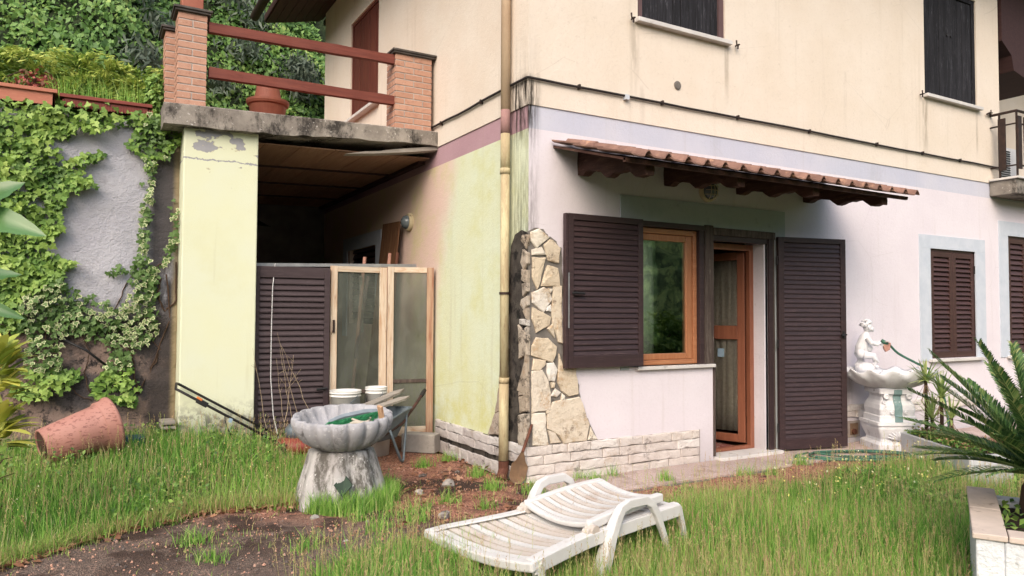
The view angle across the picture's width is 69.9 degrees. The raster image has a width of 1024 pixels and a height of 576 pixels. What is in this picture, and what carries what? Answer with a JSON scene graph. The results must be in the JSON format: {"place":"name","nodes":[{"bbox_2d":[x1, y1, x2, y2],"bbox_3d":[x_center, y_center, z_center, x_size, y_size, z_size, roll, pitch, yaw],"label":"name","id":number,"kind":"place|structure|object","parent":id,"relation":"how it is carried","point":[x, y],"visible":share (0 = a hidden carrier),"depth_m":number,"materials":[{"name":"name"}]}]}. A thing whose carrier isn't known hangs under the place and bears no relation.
{"place":"outdoors","nodes":[
{"label":"outdoors","id":0,"kind":"place"},
{"bbox_2d":[0,0,325,226],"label":"hillside","id":1,"kind":"structure","parent":0,"point":[317,25],"depth_m":11.86,"materials":[{"name":"plant"}]},
{"bbox_2d":[0,0,324,118],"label":"hill creeper","id":2,"kind":"object","parent":1,"relation":"on","point":[125,14],"visible":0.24,"depth_m":11.59,"materials":[{"name":"green plant"}]},
{"bbox_2d":[116,0,323,106],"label":"hill tufts","id":3,"kind":"object","parent":1,"relation":"on","point":[302,70],"visible":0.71,"depth_m":13.71,"materials":[{"name":"green plant"}]},
{"bbox_2d":[285,108,298,115],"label":"hill bush","id":4,"kind":"object","parent":1,"relation":"on","point":[288,112],"depth_m":12.89,"materials":[{"name":"green plant"}]},
{"bbox_2d":[0,436,1000,575],"bbox_3d":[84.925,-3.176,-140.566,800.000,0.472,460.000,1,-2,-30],"label":"ground","id":5,"kind":"structure","parent":0,"point":[89,566],"depth_m":5.22,"materials":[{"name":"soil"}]},
{"bbox_2d":[0,333,39,478],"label":"yellow leaved shrub","id":6,"kind":"object","parent":5,"relation":"on","point":[10,351],"visible":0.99,"depth_m":4.88,"materials":[{"name":"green plant"}]},
{"bbox_2d":[0,395,41,463],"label":"yellow leaved shrub","id":7,"kind":"object","parent":5,"relation":"on","point":[8,427],"visible":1,"depth_m":4.75,"materials":[{"name":"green plant"}]},
{"bbox_2d":[0,181,45,318],"bbox_3d":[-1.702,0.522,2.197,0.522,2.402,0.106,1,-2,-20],"label":"broad leaved tree","id":8,"kind":"object","parent":5,"relation":"on","point":[12,222],"visible":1,"depth_m":2.26,"materials":[{"name":"green plant"}]},
{"bbox_2d":[34,397,124,462],"bbox_3d":[-3.789,1.238,6.430,0.504,0.526,0.654,-2,-3,41],"label":"overturned pot","id":9,"kind":"object","parent":5,"relation":"on","point":[93,420],"visible":0.89,"depth_m":6.33,"materials":[{"name":"ceramic"}]},
{"bbox_2d":[0,107,179,447],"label":"retaining wall","id":10,"kind":"structure","parent":5,"relation":"on","point":[98,239],"depth_m":7.25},
{"bbox_2d":[0,82,57,107],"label":"planter trough","id":11,"kind":"object","parent":10,"relation":"on","point":[21,93],"visible":0.66,"depth_m":6.88,"materials":[{"name":"ceramic"}]},
{"bbox_2d":[57,335,105,365],"bbox_3d":[-4.123,0.602,7.015,0.428,0.302,0.071,1,-2,-27],"label":"black pipe","id":12,"kind":"object","parent":10,"relation":"attached to","point":[86,350],"visible":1,"depth_m":7.00,"materials":[{"name":"plastic"}]},
{"bbox_2d":[0,96,181,408],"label":"ivy","id":13,"kind":"object","parent":10,"relation":"attached to","point":[40,272],"visible":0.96,"depth_m":6.97,"materials":[{"name":"green plant"}]},
{"bbox_2d":[59,93,152,119],"bbox_3d":[-4.037,-1.791,7.311,0.805,0.129,0.260,1,-2,-30],"label":"planter trough","id":14,"kind":"object","parent":10,"relation":"on","point":[123,106],"visible":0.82,"depth_m":7.21,"materials":[{"name":"ceramic"}]},
{"bbox_2d":[40,68,147,105],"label":"garden grass","id":15,"kind":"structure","parent":14,"relation":"in","point":[128,98],"depth_m":7.28,"materials":[{"name":"plant"}]},
{"bbox_2d":[125,434,144,447],"bbox_3d":[-3.572,1.472,6.939,0.170,0.145,0.200,1,-2,-30],"label":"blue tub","id":16,"kind":"object","parent":5,"relation":"on","point":[136,437],"visible":0.34,"depth_m":6.87,"materials":[{"name":"plastic"}]},
{"bbox_2d":[0,422,285,520],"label":"weeds","id":17,"kind":"object","parent":5,"relation":"on","point":[170,500],"visible":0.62,"depth_m":6.02,"materials":[{"name":"green plant"}]},
{"bbox_2d":[17,423,306,524],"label":"meadow flowers","id":18,"kind":"object","parent":5,"relation":"on","point":[155,462],"visible":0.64,"depth_m":6.12,"materials":[{"name":"plant"}]},
{"bbox_2d":[159,423,175,429],"bbox_3d":[-3.416,1.367,7.263,0.130,0.024,0.300,1,-2,-30],"label":"short board","id":19,"kind":"object","parent":5,"relation":"on","point":[171,427],"visible":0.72,"depth_m":7.16,"materials":[{"name":"grey wood"}]},
{"bbox_2d":[159,418,174,424],"bbox_3d":[-3.416,1.323,7.264,0.130,0.024,0.300,1,-2,-30],"label":"short board","id":20,"kind":"object","parent":19,"relation":"on","point":[168,421],"visible":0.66,"depth_m":7.18,"materials":[{"name":"grey wood"}]},
{"bbox_2d":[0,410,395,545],"bbox_3d":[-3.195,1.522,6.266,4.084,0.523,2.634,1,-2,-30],"label":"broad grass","id":21,"kind":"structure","parent":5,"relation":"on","point":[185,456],"depth_m":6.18,"materials":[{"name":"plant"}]},
{"bbox_2d":[0,417,405,571],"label":"grass","id":22,"kind":"structure","parent":5,"relation":"on","point":[96,495],"depth_m":6.00,"materials":[{"name":"plant"}]},
{"bbox_2d":[174,382,311,456],"bbox_3d":[-2.541,1.300,7.214,1.435,0.758,0.477,1,-2,-23],"label":"lawnmower","id":23,"kind":"object","parent":5,"relation":"on","point":[203,403],"visible":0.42,"depth_m":7.17,"materials":[{"name":"black metal"}]},
{"bbox_2d":[0,458,544,569],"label":"dead leaves","id":24,"kind":"object","parent":5,"relation":"on","point":[118,536],"visible":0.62,"depth_m":5.66,"materials":[{"name":"brown plant"}]},
{"bbox_2d":[251,334,308,435],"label":"dry stalks","id":25,"kind":"object","parent":5,"relation":"on","point":[281,388],"visible":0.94,"depth_m":7.62,"materials":[{"name":"plant"}]},
{"bbox_2d":[254,266,329,443],"bbox_3d":[-2.355,0.737,7.838,0.800,1.930,0.087,1,-2,-26],"label":"old shutter","id":26,"kind":"object","parent":5,"relation":"on","point":[300,310],"visible":0.7,"depth_m":7.85,"materials":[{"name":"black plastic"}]},
{"bbox_2d":[159,3,437,440],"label":"terrace","id":27,"kind":"structure","parent":5,"relation":"on","point":[288,179],"depth_m":7.57,"materials":[{"name":"paint"}]},
{"bbox_2d":[136,65,163,117],"bbox_3d":[-3.834,-2.037,7.942,0.431,0.789,0.438,1,-2,-30],"label":"garden bush","id":28,"kind":"object","parent":27,"relation":"on","point":[155,100],"visible":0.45,"depth_m":7.82,"materials":[{"name":"green plant"}]},
{"bbox_2d":[180,0,203,8],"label":"flower pot","id":29,"kind":"object","parent":27,"relation":"on","point":[196,3],"visible":0.49,"depth_m":7.42,"materials":[{"name":"ceramic"}]},
{"bbox_2d":[246,96,288,114],"bbox_3d":[-2.784,-1.994,8.351,0.470,0.262,0.470,1,-2,-30],"label":"flower pot","id":30,"kind":"object","parent":27,"relation":"on","point":[270,104],"visible":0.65,"depth_m":8.18,"materials":[{"name":"ceramic"}]},
{"bbox_2d":[255,86,280,97],"bbox_3d":[-2.783,-2.203,8.358,0.330,0.200,0.330,1,-2,-30],"label":"flower pot","id":31,"kind":"object","parent":30,"relation":"on","point":[265,91],"visible":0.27,"depth_m":8.24,"materials":[{"name":"ceramic"}]},
{"bbox_2d":[256,263,415,266],"bbox_3d":[-1.954,-0.256,8.275,1.872,0.095,0.050,2,-2,-31],"label":"aluminium bar","id":32,"kind":"object","parent":27,"relation":"on","point":[328,265],"visible":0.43,"depth_m":8.17,"materials":[{"name":"metal"}]},
{"bbox_2d":[270,263,278,437],"bbox_3d":[-2.342,0.700,7.586,0.637,1.949,0.127,-1,-3,40],"label":"power cord","id":33,"kind":"object","parent":32,"relation":"hanging from","point":[271,352],"visible":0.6,"depth_m":7.67,"materials":[{"name":"plastic"}]},
{"bbox_2d":[344,146,437,155],"bbox_3d":[-1.387,-1.574,8.426,1.085,0.200,0.100,1,-2,-25],"label":"splintered board","id":34,"kind":"object","parent":27,"relation":"hanging from","point":[419,150],"visible":1,"depth_m":8.42,"materials":[{"name":"grey wood"}]},
{"bbox_2d":[6,471,630,575],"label":"grass tufts","id":35,"kind":"object","parent":5,"relation":"on","point":[184,551],"visible":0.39,"depth_m":5.03,"materials":[{"name":"plant"}]},
{"bbox_2d":[290,404,392,511],"bbox_3d":[-1.402,1.409,6.057,0.821,0.808,0.830,1,-2,-30],"label":"cement basin","id":36,"kind":"object","parent":5,"relation":"on","point":[340,458],"visible":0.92,"depth_m":5.83,"materials":[{"name":"grey concrete"}]},
{"bbox_2d":[325,409,378,424],"bbox_3d":[-1.314,1.103,5.955,0.488,0.216,0.174,1,-2,-16],"label":"broom head","id":37,"kind":"object","parent":36,"relation":"in","point":[360,415],"visible":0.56,"depth_m":5.99},
{"bbox_2d":[350,417,371,423],"bbox_3d":[-1.218,1.082,5.935,0.195,0.067,0.165,1,-2,-30],"label":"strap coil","id":38,"kind":"object","parent":36,"relation":"in","point":[355,421],"visible":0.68,"depth_m":5.87,"materials":[{"name":"fabric"}]},
{"bbox_2d":[377,405,383,418],"bbox_3d":[-1.067,1.041,5.983,0.057,0.174,0.098,0,-2,15],"label":"batten","id":39,"kind":"object","parent":36,"relation":"in","point":[380,411],"visible":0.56,"depth_m":5.96,"materials":[{"name":"brown wood"}]},
{"bbox_2d":[293,473,415,516],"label":"grass","id":40,"kind":"structure","parent":5,"relation":"on","point":[325,507],"depth_m":5.70,"materials":[{"name":"plant"}]},
{"bbox_2d":[329,266,386,404],"bbox_3d":[-1.731,0.768,8.209,0.674,2.020,0.097,1,-2,-30],"label":"glazed frame","id":41,"kind":"object","parent":5,"relation":"on","point":[382,328],"visible":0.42,"depth_m":8.26,"materials":[{"name":"brown wood"}]},
{"bbox_2d":[351,257,365,388],"bbox_3d":[-1.823,0.733,8.571,0.219,2.199,0.040,0,-2,4],"label":"stick","id":42,"kind":"object","parent":5,"relation":"on","point":[358,328],"visible":0.66,"depth_m":8.57,"materials":[{"name":"wood"}]},
{"bbox_2d":[354,276,368,357],"bbox_3d":[-1.773,0.335,8.648,0.035,0.975,0.324,0,-2,17],"label":"pole","id":43,"kind":"object","parent":42,"relation":"attached to","point":[362,314],"visible":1,"depth_m":8.65,"materials":[{"name":"wood"}]},
{"bbox_2d":[359,276,363,332],"bbox_3d":[-1.778,0.196,8.649,0.036,0.672,0.252,0,-2,-4],"label":"pole","id":44,"kind":"object","parent":42,"relation":"attached to","point":[360,284],"visible":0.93,"depth_m":8.60,"materials":[{"name":"grey wood"}]},
{"bbox_2d":[372,439,389,456],"bbox_3d":[-1.497,1.646,8.104,0.333,0.380,0.333,1,-2,-30],"label":"bucket","id":45,"kind":"object","parent":5,"relation":"on","point":[381,448],"visible":0.14,"depth_m":7.99,"materials":[{"name":"plastic"}]},
{"bbox_2d":[365,386,387,402],"bbox_3d":[-1.497,1.271,8.081,0.245,0.366,0.248,1,-2,-30],"label":"bucket","id":46,"kind":"object","parent":45,"relation":"on","point":[373,392],"visible":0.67,"depth_m":7.99,"materials":[{"name":"plastic"}]},
{"bbox_2d":[364,221,400,402],"bbox_3d":[-1.712,0.498,9.560,0.258,2.737,0.694,1,-2,-30],"label":"leaning board","id":47,"kind":"object","parent":5,"relation":"on","point":[390,237],"visible":0.43,"depth_m":9.66,"materials":[{"name":"wood"}]},
{"bbox_2d":[387,253,390,283],"bbox_3d":[-1.556,0.710,8.841,0.188,2.266,0.040,0,-2,12],"label":"stick","id":48,"kind":"object","parent":5,"relation":"on","point":[389,259],"visible":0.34,"depth_m":8.85,"materials":[{"name":"wood"}]},
{"bbox_2d":[393,252,398,330],"bbox_3d":[-1.491,0.705,9.017,0.188,2.289,0.040,0,-2,12],"label":"stick","id":49,"kind":"object","parent":5,"relation":"on","point":[396,274],"visible":0.34,"depth_m":9.02,"materials":[{"name":"brown wood"}]},
{"bbox_2d":[371,389,426,462],"bbox_3d":[-1.429,1.463,7.518,0.648,0.714,1.631,0,-2,11],"label":"wheelbarrow","id":50,"kind":"object","parent":5,"relation":"on","point":[401,414],"visible":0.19,"depth_m":7.69,"materials":[{"name":"grey metal"}]},
{"bbox_2d":[365,389,403,404],"bbox_3d":[-1.340,1.167,7.862,0.110,0.122,0.638,-1,-2,24],"label":"plank","id":51,"kind":"object","parent":50,"relation":"on","point":[383,398],"visible":0.9,"depth_m":7.80,"materials":[{"name":"wood"}]},
{"bbox_2d":[377,396,409,406],"bbox_3d":[-1.254,1.203,7.753,0.110,0.072,0.616,-1,-2,24],"label":"plank","id":52,"kind":"object","parent":50,"relation":"on","point":[392,402],"visible":0.75,"depth_m":7.72,"materials":[{"name":"wood"}]},
{"bbox_2d":[295,453,528,536],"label":"litter","id":53,"kind":"object","parent":5,"relation":"on","point":[437,492],"visible":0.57,"depth_m":6.39,"materials":[{"name":"brown plant"}]},
{"bbox_2d":[414,489,423,494],"bbox_3d":[-0.797,1.765,6.322,0.090,0.057,0.066,1,-2,-30],"label":"rubble stone","id":54,"kind":"object","parent":5,"relation":"on","point":[418,491],"visible":0.73,"depth_m":6.30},
{"bbox_2d":[401,431,439,453],"bbox_3d":[-1.030,1.742,8.280,0.400,0.205,0.180,0,-2,16],"label":"concrete block","id":55,"kind":"object","parent":5,"relation":"on","point":[422,442],"depth_m":8.20,"materials":[{"name":"concrete"}]},
{"bbox_2d":[386,267,433,435],"bbox_3d":[-1.173,0.724,8.444,0.531,1.930,0.040,1,-2,-16],"label":"glazed frame","id":56,"kind":"object","parent":55,"relation":"on","point":[428,426],"visible":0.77,"depth_m":8.46,"materials":[{"name":"brown wood"}]},
{"bbox_2d":[438,510,449,519],"bbox_3d":[-0.524,1.739,5.604,0.081,0.072,0.099,0,-2,13],"label":"rubble stone","id":57,"kind":"object","parent":5,"relation":"on","point":[447,513],"visible":0.78,"depth_m":5.58,"materials":[{"name":"stone"}]},
{"bbox_2d":[441,479,453,486],"bbox_3d":[-0.585,1.772,6.649,0.116,0.072,0.107,0,-2,11],"label":"rubble stone","id":58,"kind":"object","parent":5,"relation":"on","point":[446,482],"visible":0.92,"depth_m":6.62,"materials":[{"name":"stone"}]},
{"bbox_2d":[0,438,969,575],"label":"grass thatch","id":59,"kind":"object","parent":5,"relation":"on","point":[397,533],"depth_m":5.81,"materials":[{"name":"plant"}]},
{"bbox_2d":[164,447,813,569],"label":"grass tufts","id":60,"kind":"object","parent":5,"relation":"on","point":[491,486],"visible":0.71,"depth_m":5.69,"materials":[{"name":"plant"}]},
{"bbox_2d":[509,424,532,483],"bbox_3d":[0.082,1.512,6.635,0.218,0.550,0.117,0,-2,1],"label":"spade","id":61,"kind":"object","parent":5,"relation":"on","point":[518,470],"visible":0.91,"depth_m":6.64,"materials":[{"name":"brown wood"}]},
{"bbox_2d":[424,473,686,575],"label":"sun lounger","id":62,"kind":"object","parent":5,"relation":"on","point":[579,516],"visible":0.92,"depth_m":4.96,"materials":[{"name":"plastic"}]},
{"bbox_2d":[250,0,1023,485],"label":"house","id":63,"kind":"structure","parent":5,"relation":"on","point":[614,332],"depth_m":8.36,"materials":[{"name":"beige paint"}]},
{"bbox_2d":[352,0,378,114],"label":"door","id":64,"kind":"structure","parent":63,"relation":"in","point":[365,36],"depth_m":11.05,"materials":[{"name":"wood"}]},
{"bbox_2d":[357,250,374,323],"bbox_3d":[-2.122,-0.029,10.987,0.030,1.130,1.180,1,-2,-30],"label":"window pane","id":65,"kind":"structure","parent":63,"relation":"in","point":[365,320],"depth_m":11.00,"materials":[{"name":"glass"}]},
{"bbox_2d":[401,213,413,230],"bbox_3d":[-1.344,-0.834,9.277,0.120,0.230,0.230,1,-2,-30],"label":"wall lamp","id":66,"kind":"object","parent":63,"relation":"attached to","point":[407,221],"visible":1,"depth_m":9.21,"materials":[{"name":"grey glass"}]},
{"bbox_2d":[496,0,510,480],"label":"drainpipe","id":67,"kind":"object","parent":63,"relation":"attached to","point":[503,461],"visible":0.98,"depth_m":6.98,"materials":[{"name":"brown metal"}]},
{"bbox_2d":[643,227,696,365],"bbox_3d":[1.548,0.090,7.647,0.950,1.415,0.080,1,-2,-30],"label":"window frame","id":68,"kind":"structure","parent":63,"relation":"in","point":[692,234],"depth_m":7.82,"materials":[{"name":"orange wood"}]},
{"bbox_2d":[638,0,723,37],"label":"window frame","id":69,"kind":"structure","parent":63,"relation":"in","point":[704,16],"depth_m":7.91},
{"bbox_2d":[699,184,719,201],"bbox_3d":[2.135,-1.043,7.868,0.230,0.230,0.128,1,-2,-30],"label":"wall lamp","id":70,"kind":"object","parent":63,"relation":"attached to","point":[709,193],"visible":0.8,"depth_m":7.83,"materials":[{"name":"yellow glass"}]},
{"bbox_2d":[431,76,995,167],"bbox_3d":[3.126,-1.824,9.835,8.238,0.062,2.355,1,-2,-30],"label":"wall cable","id":71,"kind":"object","parent":63,"relation":"attached to","point":[626,97],"depth_m":7.96,"materials":[{"name":"brown metal"}]},
{"bbox_2d":[714,260,737,430],"bbox_3d":[2.455,0.676,8.747,0.572,2.000,0.033,-1,-3,40],"label":"curtain","id":72,"kind":"object","parent":63,"relation":"hanging from","point":[725,292],"visible":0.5,"depth_m":8.67,"materials":[{"name":"brown fabric"}]},
{"bbox_2d":[714,252,746,442],"bbox_3d":[2.446,0.689,8.701,0.724,2.200,0.055,-1,-3,40],"label":"door","id":73,"kind":"structure","parent":63,"relation":"in","point":[738,332],"depth_m":8.50,"materials":[{"name":"brown wood"}]},
{"bbox_2d":[552,138,919,206],"bbox_3d":[2.372,-1.161,7.396,3.960,0.501,1.183,1,-2,-30],"label":"awning","id":74,"kind":"object","parent":63,"relation":"attached to","point":[607,165],"visible":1,"depth_m":6.98,"materials":[{"name":"tile"}]},
{"bbox_2d":[923,0,975,104],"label":"shutter","id":75,"kind":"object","parent":63,"relation":"in","point":[949,45],"depth_m":10.40,"materials":[{"name":"black wood"}]},
{"bbox_2d":[930,248,975,356],"bbox_3d":[6.145,0.222,10.272,1.140,1.500,0.070,1,-2,-30],"label":"window frame","id":76,"kind":"structure","parent":63,"relation":"in","point":[935,250],"depth_m":10.42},
{"bbox_2d":[986,109,1023,201],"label":"balcony","id":77,"kind":"structure","parent":63,"relation":"attached to","point":[1011,188],"depth_m":10.58,"materials":[{"name":"concrete"}]},
{"bbox_2d":[1001,148,1015,177],"bbox_3d":[7.482,-1.868,11.399,0.750,0.600,0.332,1,-2,-30],"label":"air conditioner","id":78,"kind":"object","parent":77,"relation":"on","point":[1010,160],"visible":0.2,"depth_m":11.36,"materials":[{"name":"white plastic"}]},
{"bbox_2d":[1008,236,1023,239],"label":"window frame","id":79,"kind":"structure","parent":63,"relation":"in","point":[1009,237],"depth_m":11.13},
{"bbox_2d":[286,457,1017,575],"bbox_3d":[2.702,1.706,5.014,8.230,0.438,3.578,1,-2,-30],"label":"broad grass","id":80,"kind":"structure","parent":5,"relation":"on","point":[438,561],"depth_m":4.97,"materials":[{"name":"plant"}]},
{"bbox_2d":[795,449,912,460],"bbox_3d":[3.725,1.830,8.018,1.313,0.057,0.465,0,-2,0],"label":"hose coil","id":81,"kind":"object","parent":5,"relation":"on","point":[823,452],"visible":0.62,"depth_m":7.96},
{"bbox_2d":[765,440,979,499],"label":"meadow flowers","id":82,"kind":"object","parent":5,"relation":"on","point":[858,468],"visible":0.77,"depth_m":6.73,"materials":[{"name":"plant"}]},
{"bbox_2d":[839,450,1023,515],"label":"weeds","id":83,"kind":"object","parent":5,"relation":"on","point":[918,483],"visible":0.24,"depth_m":6.59,"materials":[{"name":"green plant"}]},
{"bbox_2d":[900,432,1013,486],"bbox_3d":[4.645,1.865,7.737,0.421,0.470,1.351,0,-2,2],"label":"stone planter","id":84,"kind":"object","parent":5,"relation":"on","point":[906,436],"visible":0.13,"depth_m":7.48,"materials":[{"name":"grey stone"}]},
{"bbox_2d":[906,359,957,436],"bbox_3d":[4.666,1.217,8.269,0.584,0.925,0.596,0,-2,16],"label":"yucca","id":85,"kind":"object","parent":84,"relation":"in","point":[925,380],"visible":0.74,"depth_m":8.24,"materials":[{"name":"green plant"}]},
{"bbox_2d":[912,394,955,432],"bbox_3d":[4.672,1.415,8.116,0.556,0.540,0.518,-1,-3,37],"label":"yucca","id":86,"kind":"object","parent":84,"relation":"in","point":[932,405],"visible":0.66,"depth_m":8.14,"materials":[{"name":"green plant"}]},
{"bbox_2d":[911,370,961,433],"bbox_3d":[4.671,1.269,7.963,0.589,0.800,0.585,1,-2,-30],"label":"yucca","id":87,"kind":"object","parent":84,"relation":"in","point":[941,391],"visible":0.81,"depth_m":7.94,"materials":[{"name":"green plant"}]},
{"bbox_2d":[930,394,961,444],"bbox_3d":[4.648,1.382,7.767,0.479,0.562,0.474,1,-2,-30],"label":"yucca","id":88,"kind":"object","parent":84,"relation":"in","point":[951,415],"visible":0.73,"depth_m":7.74,"materials":[{"name":"green plant"}]},
{"bbox_2d":[907,424,992,452],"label":"weeds","id":89,"kind":"object","parent":84,"relation":"on","point":[944,441],"visible":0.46,"depth_m":7.58,"materials":[{"name":"green plant"}]},
{"bbox_2d":[912,426,993,451],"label":"litter","id":90,"kind":"object","parent":84,"relation":"on","point":[952,439],"visible":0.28,"depth_m":7.45,"materials":[{"name":"brown plant"}]},
{"bbox_2d":[966,486,1023,575],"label":"white planter","id":91,"kind":"object","parent":5,"relation":"on","point":[996,548],"visible":0.99,"depth_m":3.93,"materials":[{"name":"stone"}]},
{"bbox_2d":[899,337,1023,515],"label":"cycad","id":92,"kind":"object","parent":91,"relation":"on","point":[999,421],"visible":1,"depth_m":4.55,"materials":[{"name":"plant"}]},
{"bbox_2d":[999,498,1023,531],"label":"weeds","id":93,"kind":"object","parent":91,"relation":"on","point":[1009,513],"visible":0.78,"depth_m":4.37,"materials":[{"name":"green plant"}]},
{"bbox_2d":[270,434,1023,575],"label":"grass","id":94,"kind":"structure","parent":0,"point":[920,527],"depth_m":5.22,"materials":[{"name":"plant"}]},
{"bbox_2d":[716,442,732,447],"bbox_3d":[2.228,1.832,8.535,0.550,0.011,0.400,1,-2,-30],"label":"doormat","id":95,"kind":"object","parent":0,"point":[718,444],"visible":0.14,"depth_m":8.50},
{"bbox_2d":[528,423,1015,492],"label":"pavement","id":96,"kind":"structure","parent":0,"point":[618,482],"depth_m":7.34,"materials":[{"name":"concrete"}]},
{"bbox_2d":[847,366,938,450],"bbox_3d":[4.449,1.429,8.650,1.026,0.967,0.934,1,-2,-30],"label":"fountain","id":97,"kind":"object","parent":96,"relation":"on","point":[887,403],"visible":0.85,"depth_m":8.45,"materials":[{"name":"white stone"}]},
{"bbox_2d":[854,319,882,373],"bbox_3d":[4.275,0.711,8.784,0.347,0.684,0.263,1,-2,-21],"label":"cherub","id":98,"kind":"object","parent":97,"relation":"in","point":[865,343],"visible":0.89,"depth_m":8.72},
{"bbox_2d":[883,341,890,351],"bbox_3d":[4.454,0.696,8.725,0.109,0.126,0.133,1,-2,-30],"label":"shell spout","id":99,"kind":"object","parent":98,"relation":"attached to","point":[886,348],"visible":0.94,"depth_m":8.70,"materials":[{"name":"ceramic"}]},
{"bbox_2d":[880,339,948,426],"bbox_3d":[4.799,1.216,8.755,0.849,1.208,0.154,0,-2,-3],"label":"garden hose","id":100,"kind":"object","parent":99,"relation":"attached to","point":[898,353],"visible":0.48,"depth_m":8.76,"materials":[{"name":"rubber"}]},
{"bbox_3d":[-1.781,1.623,7.815,0.333,0.400,0.333,1,-2,-30],"label":"bucket","id":101,"kind":"object","parent":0,"visible":0},
{"bbox_2d":[329,389,361,404],"bbox_3d":[-1.779,1.257,7.828,0.337,0.330,0.337,1,-2,-30],"label":"bucket","id":102,"kind":"object","parent":101,"relation":"on","point":[344,396],"visible":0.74,"depth_m":7.71,"materials":[{"name":"plastic"}]},
{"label":"garden bed","id":103,"kind":"structure","parent":0,"visible":0},
{"bbox_2d":[0,44,56,87],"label":"juniper shrub","id":104,"kind":"object","parent":103,"relation":"on","point":[5,56],"visible":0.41,"depth_m":7.64,"materials":[{"name":"plant"}]},
{"bbox_2d":[7,65,57,88],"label":"red leaved plant","id":105,"kind":"object","parent":103,"relation":"on","point":[35,80],"visible":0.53,"depth_m":7.30,"materials":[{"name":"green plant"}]},
{"bbox_2d":[0,46,93,94],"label":"juniper shrub","id":106,"kind":"object","parent":103,"relation":"on","point":[31,63],"visible":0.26,"depth_m":7.77,"materials":[{"name":"plant"}]},
{"bbox_2d":[27,45,124,98],"bbox_3d":[-4.750,-2.128,8.000,0.976,1.053,0.714,1,-2,-30],"label":"juniper shrub","id":107,"kind":"object","parent":103,"relation":"on","point":[79,59],"visible":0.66,"depth_m":7.95,"materials":[{"name":"plant"}]},
{"bbox_2d":[59,58,145,100],"bbox_3d":[-4.462,-2.079,8.247,0.788,0.974,0.980,-1,-2,31],"label":"juniper shrub","id":108,"kind":"object","parent":103,"relation":"on","point":[105,74],"visible":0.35,"depth_m":8.15,"materials":[{"name":"plant"}]},
{"bbox_2d":[96,63,162,103],"bbox_3d":[-4.205,-2.071,8.304,0.917,0.969,0.647,1,-2,-30],"label":"juniper shrub","id":109,"kind":"object","parent":103,"relation":"on","point":[136,73],"visible":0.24,"depth_m":8.24,"materials":[{"name":"plant"}]}
]}

